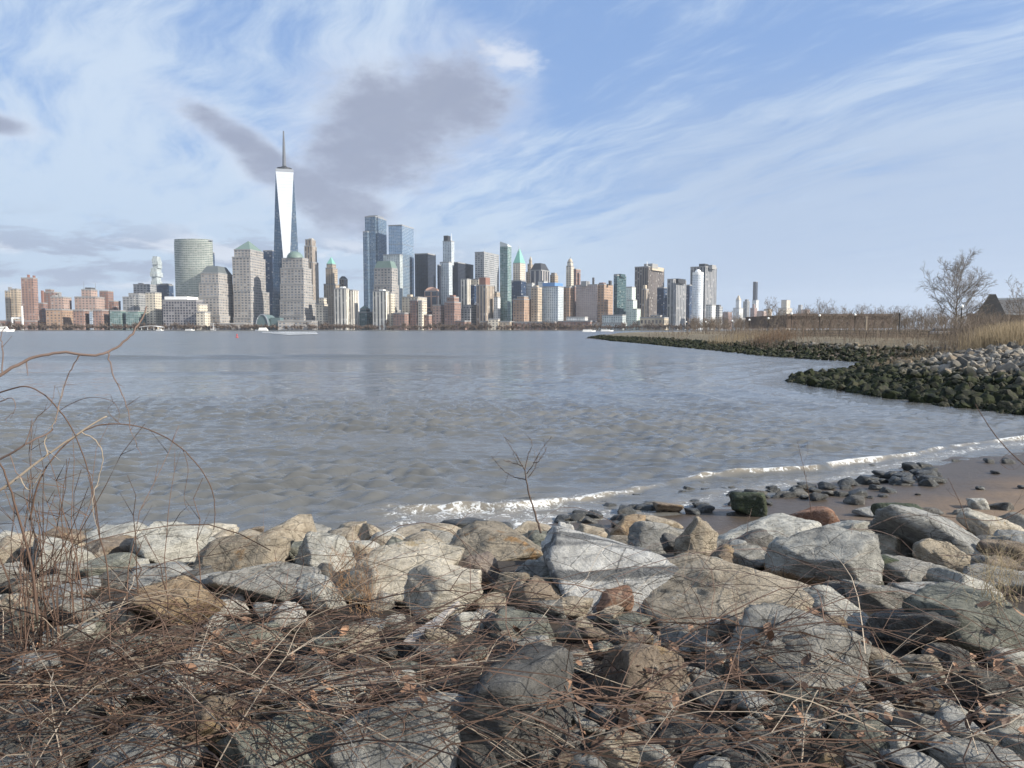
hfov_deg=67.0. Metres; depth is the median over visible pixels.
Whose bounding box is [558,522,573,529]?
boulder
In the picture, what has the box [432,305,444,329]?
building
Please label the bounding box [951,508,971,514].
beach stone
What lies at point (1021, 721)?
boulder
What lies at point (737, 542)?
boulder
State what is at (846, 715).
bramble thicket
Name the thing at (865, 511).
beach stone
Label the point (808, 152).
sky
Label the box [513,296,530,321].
building
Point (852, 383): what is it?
riprap stone
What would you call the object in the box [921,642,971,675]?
boulder
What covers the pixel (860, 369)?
riprap stone
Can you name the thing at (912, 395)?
riprap stone
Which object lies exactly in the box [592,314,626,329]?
building
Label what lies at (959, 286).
bare tree
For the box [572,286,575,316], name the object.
building
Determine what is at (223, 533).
boulder
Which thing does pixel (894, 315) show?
bare tree
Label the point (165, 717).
bramble thicket
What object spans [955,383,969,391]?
riprap stone
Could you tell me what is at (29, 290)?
building
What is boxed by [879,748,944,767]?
boulder
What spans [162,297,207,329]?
building
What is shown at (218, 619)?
boulder
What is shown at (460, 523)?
beach stone
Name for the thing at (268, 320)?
glass hall
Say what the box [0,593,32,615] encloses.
boulder
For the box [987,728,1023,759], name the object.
boulder
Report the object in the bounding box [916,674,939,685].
boulder
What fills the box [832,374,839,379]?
riprap stone
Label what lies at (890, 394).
riprap stone
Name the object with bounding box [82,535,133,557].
boulder
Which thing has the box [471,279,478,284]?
building
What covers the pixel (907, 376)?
riprap stone
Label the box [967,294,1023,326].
terminal building
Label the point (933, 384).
riprap stone
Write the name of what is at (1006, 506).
beach stone
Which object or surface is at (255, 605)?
boulder
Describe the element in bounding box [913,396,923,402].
riprap stone
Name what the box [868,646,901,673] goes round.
boulder
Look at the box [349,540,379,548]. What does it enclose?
boulder
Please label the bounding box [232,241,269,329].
skyscraper
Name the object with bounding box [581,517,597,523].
beach stone
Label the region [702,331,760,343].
reeds
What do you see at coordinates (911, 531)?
boulder
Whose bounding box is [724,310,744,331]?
bare tree
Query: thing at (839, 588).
boulder
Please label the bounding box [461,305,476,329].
building
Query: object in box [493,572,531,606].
boulder
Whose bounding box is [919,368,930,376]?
riprap stone
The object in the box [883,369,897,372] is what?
riprap stone
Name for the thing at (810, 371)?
riprap stone
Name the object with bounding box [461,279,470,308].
building
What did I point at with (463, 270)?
skyscraper
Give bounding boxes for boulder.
[0,530,17,540]
[0,531,37,566]
[0,561,27,584]
[0,572,31,594]
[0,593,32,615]
[0,696,31,719]
[0,699,103,767]
[0,755,27,767]
[2,616,30,633]
[9,651,61,682]
[10,601,55,628]
[11,578,45,595]
[13,680,38,696]
[16,547,32,565]
[30,536,95,574]
[37,574,61,586]
[38,633,60,649]
[39,575,100,598]
[39,680,64,700]
[41,526,85,543]
[41,694,71,703]
[43,623,96,647]
[45,561,64,574]
[45,592,74,606]
[50,607,61,621]
[55,561,89,580]
[58,598,111,624]
[62,675,108,694]
[73,694,127,720]
[74,552,137,579]
[77,528,93,532]
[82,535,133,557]
[83,618,107,639]
[83,706,95,716]
[84,521,146,539]
[87,711,208,767]
[88,645,135,673]
[91,739,109,757]
[96,658,220,700]
[96,715,120,734]
[99,569,131,589]
[100,684,125,695]
[105,608,143,635]
[107,656,143,680]
[112,635,151,660]
[125,561,191,588]
[126,575,226,625]
[129,521,211,563]
[131,557,149,569]
[135,613,152,626]
[150,635,165,654]
[154,688,184,707]
[155,651,180,671]
[163,625,193,652]
[164,693,250,755]
[176,643,209,664]
[181,565,213,577]
[184,679,227,693]
[191,535,294,571]
[192,571,220,580]
[196,561,320,604]
[196,612,227,634]
[202,523,238,536]
[211,650,224,662]
[211,663,245,685]
[212,528,234,537]
[213,622,283,657]
[213,712,346,767]
[220,593,249,615]
[220,685,239,695]
[222,652,246,664]
[225,692,256,718]
[236,529,261,534]
[242,673,260,680]
[248,688,269,708]
[251,526,263,531]
[252,602,277,621]
[260,514,316,541]
[260,640,295,659]
[261,672,296,691]
[264,689,291,706]
[269,601,306,626]
[283,619,313,634]
[283,703,320,714]
[286,541,302,560]
[290,598,306,611]
[290,680,306,690]
[293,654,333,680]
[295,531,355,571]
[296,573,347,612]
[300,631,350,652]
[301,678,316,695]
[303,673,371,712]
[314,523,330,532]
[317,563,335,578]
[327,527,358,540]
[328,647,348,661]
[329,692,465,767]
[336,539,464,604]
[337,521,366,534]
[338,622,379,652]
[346,654,378,669]
[348,541,373,553]
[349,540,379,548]
[350,668,387,689]
[358,523,380,539]
[361,616,385,633]
[366,590,397,611]
[369,531,404,540]
[371,535,403,545]
[377,647,398,659]
[381,670,415,692]
[383,613,406,629]
[385,536,402,544]
[387,642,454,664]
[389,658,424,681]
[390,622,416,641]
[390,682,427,700]
[395,523,461,537]
[402,762,411,767]
[403,531,443,542]
[403,561,482,619]
[415,685,431,693]
[421,529,452,543]
[424,627,458,646]
[434,681,453,691]
[446,611,485,634]
[448,520,542,560]
[452,658,476,675]
[457,551,499,590]
[457,743,499,767]
[458,642,573,766]
[466,646,487,659]
[475,592,507,610]
[476,609,495,628]
[491,607,556,641]
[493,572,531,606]
[494,605,515,612]
[494,628,515,639]
[497,636,524,654]
[513,575,560,611]
[514,520,550,537]
[514,559,549,578]
[522,635,551,645]
[528,530,546,547]
[528,599,569,621]
[529,748,558,767]
[541,525,678,619]
[545,575,554,584]
[549,751,573,767]
[552,727,586,753]
[554,617,592,642]
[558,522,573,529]
[561,596,593,618]
[568,750,606,767]
[570,649,594,673]
[571,704,585,723]
[572,714,604,734]
[573,659,586,672]
[576,524,609,537]
[578,627,608,642]
[584,736,594,750]
[589,641,612,659]
[589,703,618,725]
[592,643,690,711]
[593,605,624,623]
[595,727,644,767]
[596,585,633,613]
[598,611,651,626]
[606,535,627,544]
[610,514,645,535]
[611,624,635,642]
[618,634,653,644]
[619,708,657,739]
[627,521,682,553]
[632,626,663,644]
[636,740,676,767]
[643,553,815,643]
[645,515,683,528]
[649,715,664,725]
[657,695,678,714]
[657,716,727,755]
[659,623,710,657]
[660,533,676,552]
[661,734,680,752]
[674,516,718,555]
[674,647,691,659]
[675,715,699,719]
[678,682,692,702]
[683,549,696,552]
[686,666,720,682]
[689,677,741,710]
[693,755,730,767]
[695,641,728,676]
[710,544,739,564]
[717,538,758,547]
[718,513,821,539]
[718,615,739,642]
[721,749,762,767]
[724,603,871,690]
[726,667,754,685]
[728,539,746,545]
[729,691,776,720]
[732,545,766,571]
[733,716,763,730]
[736,737,775,765]
[737,529,773,546]
[741,729,790,747]
[749,672,763,685]
[760,681,780,694]
[764,524,883,585]
[766,535,787,551]
[772,686,835,716]
[774,744,790,759]
[780,724,808,745]
[791,713,826,737]
[802,585,868,629]
[809,706,838,726]
[816,749,844,767]
[820,616,850,629]
[822,580,845,597]
[827,711,889,754]
[831,520,874,532]
[831,682,872,708]
[837,704,878,718]
[840,579,914,611]
[840,655,853,673]
[842,752,876,767]
[855,627,879,646]
[865,608,960,653]
[867,504,981,556]
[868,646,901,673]
[868,659,913,683]
[872,700,894,724]
[874,533,900,555]
[875,679,897,694]
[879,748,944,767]
[881,554,898,581]
[882,554,946,582]
[885,727,916,748]
[887,581,938,592]
[887,694,905,709]
[888,709,939,743]
[894,680,922,697]
[900,544,912,556]
[900,654,944,676]
[902,581,1023,659]
[902,665,945,679]
[908,697,940,715]
[912,538,970,572]
[914,724,951,751]
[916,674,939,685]
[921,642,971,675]
[922,684,956,703]
[926,567,1003,598]
[926,736,1023,767]
[933,706,985,737]
[936,699,967,714]
[951,667,1021,708]
[956,510,1023,535]
[960,734,1001,746]
[962,563,1023,595]
[970,555,987,563]
[974,705,1000,724]
[976,535,991,539]
[976,539,1023,562]
[982,555,1023,570]
[983,646,1023,673]
[987,696,1023,708]
[987,703,1023,729]
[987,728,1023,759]
[991,529,1023,542]
[998,512,1023,528]
[1011,684,1023,697]
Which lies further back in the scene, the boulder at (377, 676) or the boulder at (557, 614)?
the boulder at (557, 614)
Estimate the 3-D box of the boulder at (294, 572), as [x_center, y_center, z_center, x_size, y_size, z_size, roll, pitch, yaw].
[-1.584,1.321,4.968,0.843,0.336,0.714,0,4,0]
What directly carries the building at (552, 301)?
on the shore
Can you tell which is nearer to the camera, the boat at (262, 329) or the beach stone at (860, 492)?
the beach stone at (860, 492)
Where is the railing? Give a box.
[776,330,928,336]
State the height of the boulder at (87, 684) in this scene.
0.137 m
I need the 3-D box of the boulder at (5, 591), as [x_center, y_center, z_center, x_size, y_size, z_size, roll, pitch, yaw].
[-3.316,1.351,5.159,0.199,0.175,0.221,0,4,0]
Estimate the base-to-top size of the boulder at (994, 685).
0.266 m
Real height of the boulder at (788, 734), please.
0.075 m
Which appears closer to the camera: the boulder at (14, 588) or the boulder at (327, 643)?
the boulder at (327, 643)
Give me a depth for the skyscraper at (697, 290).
1951.88 m
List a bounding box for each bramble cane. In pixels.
[0,306,146,454]
[0,385,106,528]
[0,386,60,479]
[0,386,120,534]
[0,463,58,620]
[0,640,439,711]
[29,398,215,529]
[86,474,110,600]
[359,661,407,759]
[464,695,749,739]
[470,615,742,640]
[575,682,809,713]
[796,690,817,765]
[882,495,1023,521]
[948,478,967,529]
[975,404,1023,469]
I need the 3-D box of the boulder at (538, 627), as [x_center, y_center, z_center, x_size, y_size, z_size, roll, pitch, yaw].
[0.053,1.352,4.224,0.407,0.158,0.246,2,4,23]
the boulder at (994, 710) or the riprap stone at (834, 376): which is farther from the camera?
the riprap stone at (834, 376)
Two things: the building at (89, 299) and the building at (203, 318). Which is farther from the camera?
the building at (89, 299)
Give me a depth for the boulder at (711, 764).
2.81 m
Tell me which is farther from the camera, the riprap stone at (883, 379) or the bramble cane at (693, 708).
the riprap stone at (883, 379)
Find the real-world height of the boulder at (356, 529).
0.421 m
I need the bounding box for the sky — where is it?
[0,0,1023,328]
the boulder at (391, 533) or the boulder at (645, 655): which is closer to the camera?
the boulder at (645, 655)
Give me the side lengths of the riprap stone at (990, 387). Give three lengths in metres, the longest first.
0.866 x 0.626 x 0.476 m
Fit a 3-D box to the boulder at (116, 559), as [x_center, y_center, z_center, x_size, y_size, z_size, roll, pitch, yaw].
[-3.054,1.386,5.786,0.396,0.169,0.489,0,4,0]
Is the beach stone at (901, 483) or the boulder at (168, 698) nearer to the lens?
the boulder at (168, 698)
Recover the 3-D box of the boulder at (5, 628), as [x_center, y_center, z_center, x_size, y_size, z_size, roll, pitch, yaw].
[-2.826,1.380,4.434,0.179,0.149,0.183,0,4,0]
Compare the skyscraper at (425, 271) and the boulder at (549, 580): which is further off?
the skyscraper at (425, 271)
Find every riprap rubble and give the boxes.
[587,334,968,368]
[785,344,1023,414]
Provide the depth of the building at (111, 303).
2035.59 m
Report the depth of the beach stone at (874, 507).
13.63 m
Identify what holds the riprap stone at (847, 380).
on the ground at (966, 476)
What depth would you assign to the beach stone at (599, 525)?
13.63 m
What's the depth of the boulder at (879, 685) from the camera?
3.48 m
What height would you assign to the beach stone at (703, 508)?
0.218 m
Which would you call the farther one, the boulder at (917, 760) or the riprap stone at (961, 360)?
the riprap stone at (961, 360)
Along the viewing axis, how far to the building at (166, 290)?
2059.13 m
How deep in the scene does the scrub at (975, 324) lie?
83.80 m
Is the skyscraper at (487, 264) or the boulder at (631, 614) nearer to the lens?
the boulder at (631, 614)
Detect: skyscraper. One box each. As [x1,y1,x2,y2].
[150,256,162,284]
[174,239,212,296]
[198,266,233,322]
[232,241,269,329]
[263,250,273,314]
[273,131,297,317]
[279,251,315,320]
[304,238,318,303]
[324,257,338,329]
[363,215,386,311]
[372,261,400,317]
[388,225,413,296]
[415,253,435,296]
[443,233,453,294]
[454,262,473,301]
[475,248,498,291]
[476,277,494,329]
[500,242,511,320]
[513,249,526,282]
[526,256,532,282]
[530,263,549,285]
[566,258,573,286]
[574,269,580,285]
[613,274,625,314]
[635,264,664,316]
[667,279,685,329]
[690,264,716,328]
[692,269,703,329]
[752,282,758,310]
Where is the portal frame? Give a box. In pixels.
[11,306,23,328]
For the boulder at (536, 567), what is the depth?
5.37 m
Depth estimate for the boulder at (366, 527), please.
11.43 m
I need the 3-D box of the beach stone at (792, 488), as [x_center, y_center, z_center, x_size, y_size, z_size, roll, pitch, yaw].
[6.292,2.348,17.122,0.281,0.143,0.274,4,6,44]
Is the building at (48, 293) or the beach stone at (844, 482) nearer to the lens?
the beach stone at (844, 482)
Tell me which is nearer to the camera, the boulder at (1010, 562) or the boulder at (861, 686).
the boulder at (861, 686)
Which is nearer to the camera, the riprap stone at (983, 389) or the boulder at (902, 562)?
the boulder at (902, 562)
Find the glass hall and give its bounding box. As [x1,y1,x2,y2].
[256,314,283,329]
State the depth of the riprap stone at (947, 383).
41.82 m
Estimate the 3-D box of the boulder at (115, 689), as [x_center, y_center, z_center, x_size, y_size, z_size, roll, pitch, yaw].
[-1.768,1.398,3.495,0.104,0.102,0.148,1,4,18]
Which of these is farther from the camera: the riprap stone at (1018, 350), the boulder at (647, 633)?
the riprap stone at (1018, 350)
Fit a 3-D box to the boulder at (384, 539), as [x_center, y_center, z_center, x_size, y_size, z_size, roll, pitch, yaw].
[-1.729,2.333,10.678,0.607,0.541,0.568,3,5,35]
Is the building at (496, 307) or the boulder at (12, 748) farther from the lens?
the building at (496, 307)
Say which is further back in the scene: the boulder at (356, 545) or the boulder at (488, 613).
the boulder at (356, 545)
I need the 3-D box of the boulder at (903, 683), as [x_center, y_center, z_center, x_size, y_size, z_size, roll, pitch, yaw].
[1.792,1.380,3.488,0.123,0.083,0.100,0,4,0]
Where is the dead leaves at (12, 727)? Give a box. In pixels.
[0,616,360,736]
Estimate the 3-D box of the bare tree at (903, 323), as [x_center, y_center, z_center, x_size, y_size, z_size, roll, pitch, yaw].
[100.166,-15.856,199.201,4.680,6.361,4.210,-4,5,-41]
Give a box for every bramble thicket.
[0,505,768,767]
[0,507,1023,767]
[0,513,941,767]
[0,538,699,767]
[91,545,1023,767]
[144,507,1023,748]
[236,550,1023,767]
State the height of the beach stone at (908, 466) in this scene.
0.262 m
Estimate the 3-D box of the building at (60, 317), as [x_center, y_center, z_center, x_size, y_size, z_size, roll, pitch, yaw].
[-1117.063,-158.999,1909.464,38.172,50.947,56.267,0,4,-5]
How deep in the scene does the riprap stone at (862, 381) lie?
46.66 m
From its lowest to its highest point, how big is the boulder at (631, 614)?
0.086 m
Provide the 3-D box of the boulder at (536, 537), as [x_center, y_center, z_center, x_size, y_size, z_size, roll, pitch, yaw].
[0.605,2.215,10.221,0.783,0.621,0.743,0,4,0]
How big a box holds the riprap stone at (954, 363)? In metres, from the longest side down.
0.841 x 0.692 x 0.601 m
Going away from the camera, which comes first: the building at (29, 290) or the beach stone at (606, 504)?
the beach stone at (606, 504)
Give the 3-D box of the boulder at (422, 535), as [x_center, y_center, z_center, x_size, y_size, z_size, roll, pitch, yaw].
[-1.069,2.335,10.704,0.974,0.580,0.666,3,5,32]
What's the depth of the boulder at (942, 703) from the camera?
3.25 m
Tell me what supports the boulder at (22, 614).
on the ground at (966, 476)
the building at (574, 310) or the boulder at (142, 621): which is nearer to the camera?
the boulder at (142, 621)
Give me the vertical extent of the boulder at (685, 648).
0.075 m
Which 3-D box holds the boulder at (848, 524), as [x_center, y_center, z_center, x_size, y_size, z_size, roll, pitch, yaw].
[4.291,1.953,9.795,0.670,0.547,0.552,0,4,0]
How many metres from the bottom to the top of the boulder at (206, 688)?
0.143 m
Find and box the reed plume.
[790,439,813,517]
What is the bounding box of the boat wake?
[274,332,317,334]
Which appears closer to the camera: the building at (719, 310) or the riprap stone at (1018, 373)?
the riprap stone at (1018, 373)
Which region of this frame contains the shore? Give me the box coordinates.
[14,329,920,330]
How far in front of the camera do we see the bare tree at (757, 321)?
259.27 m
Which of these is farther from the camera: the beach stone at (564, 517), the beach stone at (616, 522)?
the beach stone at (564, 517)
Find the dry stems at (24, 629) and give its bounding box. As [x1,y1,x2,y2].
[0,426,209,664]
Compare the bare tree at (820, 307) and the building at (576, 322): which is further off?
the building at (576, 322)
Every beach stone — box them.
[439,517,487,527]
[503,522,513,528]
[554,514,570,522]
[568,512,584,520]
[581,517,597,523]
[586,510,603,518]
[587,524,604,528]
[603,502,616,506]
[611,520,618,527]
[614,514,626,520]
[617,504,636,514]
[628,504,637,508]
[635,504,652,510]
[653,502,683,511]
[683,486,694,489]
[684,507,700,514]
[692,502,709,506]
[696,504,714,512]
[726,490,741,495]
[726,512,734,515]
[729,492,767,516]
[743,489,755,491]
[753,490,767,494]
[765,487,780,491]
[775,491,789,496]
[781,492,796,497]
[789,486,803,491]
[790,506,839,525]
[793,488,808,496]
[794,484,808,489]
[797,482,816,489]
[799,495,808,498]
[807,487,821,491]
[809,493,828,500]
[817,481,836,489]
[821,490,834,495]
[833,491,847,496]
[837,477,858,483]
[838,480,854,486]
[840,485,852,489]
[843,495,864,504]
[847,488,867,496]
[852,506,873,517]
[856,475,879,484]
[867,480,879,484]
[868,484,882,489]
[870,502,922,514]
[871,470,885,478]
[877,493,888,496]
[878,478,887,482]
[879,487,896,492]
[884,471,896,478]
[887,476,900,483]
[891,472,912,476]
[896,476,912,485]
[900,477,914,483]
[901,462,920,470]
[915,472,937,476]
[916,462,932,468]
[916,470,936,474]
[917,475,938,481]
[918,479,938,486]
[921,507,943,514]
[922,467,937,471]
[934,478,943,482]
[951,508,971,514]
[966,498,989,509]
[975,486,984,489]
[983,458,994,462]
[989,502,1013,510]
[990,470,999,473]
[1001,457,1015,463]
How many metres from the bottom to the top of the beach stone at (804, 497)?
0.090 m
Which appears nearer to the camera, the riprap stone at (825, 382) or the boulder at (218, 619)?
the boulder at (218, 619)
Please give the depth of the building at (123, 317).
1897.90 m
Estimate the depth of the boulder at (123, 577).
5.24 m
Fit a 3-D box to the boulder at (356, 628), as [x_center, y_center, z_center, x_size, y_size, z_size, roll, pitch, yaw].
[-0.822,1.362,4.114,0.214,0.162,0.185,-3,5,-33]
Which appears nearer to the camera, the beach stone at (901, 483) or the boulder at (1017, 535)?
the boulder at (1017, 535)
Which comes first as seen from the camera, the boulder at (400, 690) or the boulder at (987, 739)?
the boulder at (987, 739)
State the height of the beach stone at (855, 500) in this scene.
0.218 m
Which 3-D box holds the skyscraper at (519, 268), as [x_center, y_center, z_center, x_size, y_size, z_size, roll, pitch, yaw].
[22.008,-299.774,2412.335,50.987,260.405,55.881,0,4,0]
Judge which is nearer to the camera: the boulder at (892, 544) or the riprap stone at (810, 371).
the boulder at (892, 544)
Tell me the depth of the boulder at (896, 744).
2.97 m
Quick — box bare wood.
[687,309,976,331]
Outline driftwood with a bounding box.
[403,601,459,641]
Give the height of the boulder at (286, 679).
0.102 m
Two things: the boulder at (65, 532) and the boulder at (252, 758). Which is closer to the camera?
the boulder at (252, 758)
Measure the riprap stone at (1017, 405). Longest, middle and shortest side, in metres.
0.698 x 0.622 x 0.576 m
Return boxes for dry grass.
[286,525,429,617]
[939,516,1023,613]
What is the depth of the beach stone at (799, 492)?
16.50 m
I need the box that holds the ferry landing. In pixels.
[138,326,165,330]
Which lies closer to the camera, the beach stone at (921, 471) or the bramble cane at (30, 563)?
the bramble cane at (30, 563)
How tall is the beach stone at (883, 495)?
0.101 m
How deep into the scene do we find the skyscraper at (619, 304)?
2062.30 m
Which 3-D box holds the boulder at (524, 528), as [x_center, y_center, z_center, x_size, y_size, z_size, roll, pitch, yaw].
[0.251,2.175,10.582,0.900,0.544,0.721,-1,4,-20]
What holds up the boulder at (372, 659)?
on the ground at (966, 476)
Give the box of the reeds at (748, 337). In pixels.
[714,329,794,344]
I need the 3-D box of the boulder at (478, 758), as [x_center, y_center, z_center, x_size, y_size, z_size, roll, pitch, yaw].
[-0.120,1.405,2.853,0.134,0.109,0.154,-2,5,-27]
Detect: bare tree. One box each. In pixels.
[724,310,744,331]
[754,316,763,328]
[762,297,785,328]
[772,307,790,329]
[789,308,807,328]
[795,303,816,331]
[805,313,822,328]
[808,301,834,330]
[816,300,839,329]
[822,307,843,330]
[836,306,853,329]
[839,305,861,326]
[847,302,867,329]
[855,304,878,329]
[864,305,884,330]
[872,305,890,331]
[878,308,897,329]
[879,306,905,328]
[892,312,909,331]
[898,304,915,328]
[904,309,923,330]
[908,306,929,330]
[915,249,998,327]
[917,307,938,328]
[917,309,934,331]
[925,304,952,328]
[965,305,984,322]
[973,305,997,319]
[995,274,1023,323]
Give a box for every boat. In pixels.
[0,325,14,331]
[255,328,267,330]
[582,329,595,331]
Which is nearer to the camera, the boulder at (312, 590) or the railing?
the boulder at (312, 590)
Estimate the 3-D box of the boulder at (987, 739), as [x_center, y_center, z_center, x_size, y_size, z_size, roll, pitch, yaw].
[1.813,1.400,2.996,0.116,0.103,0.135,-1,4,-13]
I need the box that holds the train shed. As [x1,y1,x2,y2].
[745,314,893,331]
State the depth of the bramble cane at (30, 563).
3.25 m
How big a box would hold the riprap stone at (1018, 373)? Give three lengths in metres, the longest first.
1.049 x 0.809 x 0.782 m
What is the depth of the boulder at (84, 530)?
10.76 m
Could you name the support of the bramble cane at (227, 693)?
on the ground at (966, 476)
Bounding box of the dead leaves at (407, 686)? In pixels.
[309,618,705,748]
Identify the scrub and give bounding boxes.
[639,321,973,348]
[746,325,807,345]
[853,335,1006,368]
[915,309,1023,353]
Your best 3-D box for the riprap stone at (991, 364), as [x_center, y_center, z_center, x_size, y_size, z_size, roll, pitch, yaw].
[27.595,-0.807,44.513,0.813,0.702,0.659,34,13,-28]
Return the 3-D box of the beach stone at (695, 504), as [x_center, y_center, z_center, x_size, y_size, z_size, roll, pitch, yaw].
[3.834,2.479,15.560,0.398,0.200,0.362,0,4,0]
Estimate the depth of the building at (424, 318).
1899.32 m
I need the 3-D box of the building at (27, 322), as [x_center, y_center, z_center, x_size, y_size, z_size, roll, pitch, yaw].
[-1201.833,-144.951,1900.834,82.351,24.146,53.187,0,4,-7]
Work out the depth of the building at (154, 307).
1943.31 m
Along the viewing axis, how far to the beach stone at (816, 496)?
15.96 m
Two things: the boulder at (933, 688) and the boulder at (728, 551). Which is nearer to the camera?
the boulder at (933, 688)
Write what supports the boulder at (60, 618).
on the ground at (966, 476)
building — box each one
[0,320,45,329]
[5,287,21,319]
[21,275,38,320]
[39,290,47,329]
[44,289,60,308]
[45,309,72,329]
[50,295,71,309]
[73,309,108,329]
[74,284,104,310]
[99,291,120,329]
[110,310,145,329]
[122,293,146,329]
[133,283,156,324]
[145,292,161,329]
[156,284,173,324]
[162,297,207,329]
[196,311,210,329]
[210,323,251,329]
[278,320,318,329]
[316,298,327,329]
[334,287,349,329]
[339,276,347,287]
[349,290,358,329]
[359,306,372,329]
[373,290,388,329]
[383,254,402,312]
[389,293,394,329]
[393,313,409,329]
[402,295,426,312]
[410,300,431,329]
[418,301,431,329]
[424,287,438,329]
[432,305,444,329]
[437,262,452,304]
[444,295,460,329]
[455,321,470,329]
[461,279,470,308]
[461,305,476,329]
[470,285,476,315]
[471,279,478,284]
[480,321,514,329]
[488,319,499,329]
[493,297,500,320]
[511,280,525,320]
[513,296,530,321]
[513,321,556,329]
[526,281,547,298]
[531,286,541,321]
[542,283,563,321]
[550,273,557,282]
[558,320,595,329]
[563,287,573,320]
[566,317,587,320]
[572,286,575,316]
[576,278,597,322]
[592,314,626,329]
[598,281,612,322]
[626,287,640,329]
[640,315,668,329]
[641,285,648,316]
[657,287,666,316]
[686,285,691,329]
[706,305,715,329]
[715,305,722,329]
[722,312,731,328]
[732,296,744,328]
[743,299,749,319]
[750,304,756,316]
[757,311,766,315]
[778,300,791,314]
[798,305,802,313]
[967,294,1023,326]
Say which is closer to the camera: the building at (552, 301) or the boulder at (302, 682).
the boulder at (302, 682)
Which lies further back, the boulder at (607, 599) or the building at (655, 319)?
the building at (655, 319)
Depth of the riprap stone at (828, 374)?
51.92 m
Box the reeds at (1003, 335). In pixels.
[936,319,1023,353]
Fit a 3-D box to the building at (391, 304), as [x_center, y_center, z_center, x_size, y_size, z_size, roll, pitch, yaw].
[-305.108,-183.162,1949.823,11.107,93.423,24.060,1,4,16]
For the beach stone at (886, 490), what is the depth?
16.63 m
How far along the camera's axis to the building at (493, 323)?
1862.40 m
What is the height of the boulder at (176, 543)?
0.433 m
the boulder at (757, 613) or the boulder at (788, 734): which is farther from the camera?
the boulder at (757, 613)
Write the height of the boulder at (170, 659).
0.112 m
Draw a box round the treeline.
[0,320,730,329]
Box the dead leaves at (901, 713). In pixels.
[660,601,1023,749]
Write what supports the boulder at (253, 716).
on the ground at (966, 476)
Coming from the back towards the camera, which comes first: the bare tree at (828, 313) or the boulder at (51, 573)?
the bare tree at (828, 313)
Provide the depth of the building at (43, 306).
2003.02 m
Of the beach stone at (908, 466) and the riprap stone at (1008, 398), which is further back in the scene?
the riprap stone at (1008, 398)
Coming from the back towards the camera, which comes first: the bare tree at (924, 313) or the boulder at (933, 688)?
the bare tree at (924, 313)
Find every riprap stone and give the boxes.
[793,371,804,378]
[803,368,814,374]
[806,377,821,385]
[822,380,836,384]
[825,372,838,376]
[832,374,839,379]
[835,368,844,373]
[836,384,845,390]
[843,377,853,384]
[848,380,858,385]
[853,386,861,392]
[855,366,865,372]
[855,379,866,384]
[862,365,872,368]
[862,383,870,392]
[864,369,875,372]
[869,377,891,382]
[869,389,881,396]
[870,382,881,389]
[875,385,887,392]
[882,390,900,398]
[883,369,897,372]
[893,363,902,367]
[905,374,911,379]
[905,389,920,401]
[910,370,921,377]
[911,385,924,390]
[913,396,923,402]
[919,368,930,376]
[923,394,943,403]
[924,389,939,394]
[929,382,937,387]
[937,364,950,367]
[940,380,950,386]
[940,388,955,398]
[944,354,956,362]
[949,379,959,385]
[950,359,961,366]
[951,374,963,379]
[954,350,965,353]
[954,390,976,397]
[954,394,969,400]
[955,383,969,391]
[956,356,968,365]
[959,400,972,407]
[963,366,976,376]
[965,376,976,382]
[968,397,982,408]
[969,393,982,397]
[976,368,988,372]
[979,387,986,392]
[979,393,995,403]
[983,384,998,390]
[987,361,995,371]
[990,389,1018,398]
[994,376,1007,384]
[995,394,1005,401]
[996,362,1018,371]
[996,401,1015,409]
[1004,395,1013,400]
[1005,384,1021,394]
[1007,342,1014,347]
[1009,403,1023,410]
[1010,348,1023,353]
[1012,371,1023,377]
[1014,376,1023,383]
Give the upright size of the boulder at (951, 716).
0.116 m
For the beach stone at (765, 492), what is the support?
on the ground at (966, 476)
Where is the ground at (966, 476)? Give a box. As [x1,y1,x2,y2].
[0,330,1023,767]
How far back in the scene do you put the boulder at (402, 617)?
4.36 m
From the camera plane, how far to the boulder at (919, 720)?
3.09 m
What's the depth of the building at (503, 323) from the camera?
1863.46 m
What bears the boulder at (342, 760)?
on the ground at (966, 476)
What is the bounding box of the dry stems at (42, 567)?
[0,424,144,650]
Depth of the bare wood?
402.74 m
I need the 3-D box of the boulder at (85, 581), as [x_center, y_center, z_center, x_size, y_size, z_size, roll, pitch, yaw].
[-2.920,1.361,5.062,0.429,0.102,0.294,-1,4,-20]
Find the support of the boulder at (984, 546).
on the ground at (966, 476)
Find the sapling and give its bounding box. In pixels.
[491,433,550,532]
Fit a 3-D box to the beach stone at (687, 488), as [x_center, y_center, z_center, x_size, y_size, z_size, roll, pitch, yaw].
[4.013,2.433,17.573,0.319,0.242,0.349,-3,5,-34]
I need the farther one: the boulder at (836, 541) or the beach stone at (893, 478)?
the beach stone at (893, 478)
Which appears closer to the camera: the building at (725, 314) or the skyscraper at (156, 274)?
the skyscraper at (156, 274)
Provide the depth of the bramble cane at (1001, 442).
4.44 m
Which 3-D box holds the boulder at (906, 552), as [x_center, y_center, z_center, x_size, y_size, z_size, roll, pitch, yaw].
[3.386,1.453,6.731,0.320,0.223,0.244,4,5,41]
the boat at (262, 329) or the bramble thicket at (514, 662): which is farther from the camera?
the boat at (262, 329)
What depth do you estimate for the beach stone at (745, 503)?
14.62 m
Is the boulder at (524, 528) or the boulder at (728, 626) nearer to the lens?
the boulder at (728, 626)
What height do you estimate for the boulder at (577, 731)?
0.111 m
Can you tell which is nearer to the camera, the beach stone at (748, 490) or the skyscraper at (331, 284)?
the beach stone at (748, 490)
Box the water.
[0,330,1023,535]
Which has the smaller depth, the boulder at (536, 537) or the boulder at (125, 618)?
the boulder at (125, 618)
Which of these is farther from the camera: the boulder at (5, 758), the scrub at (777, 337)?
the scrub at (777, 337)

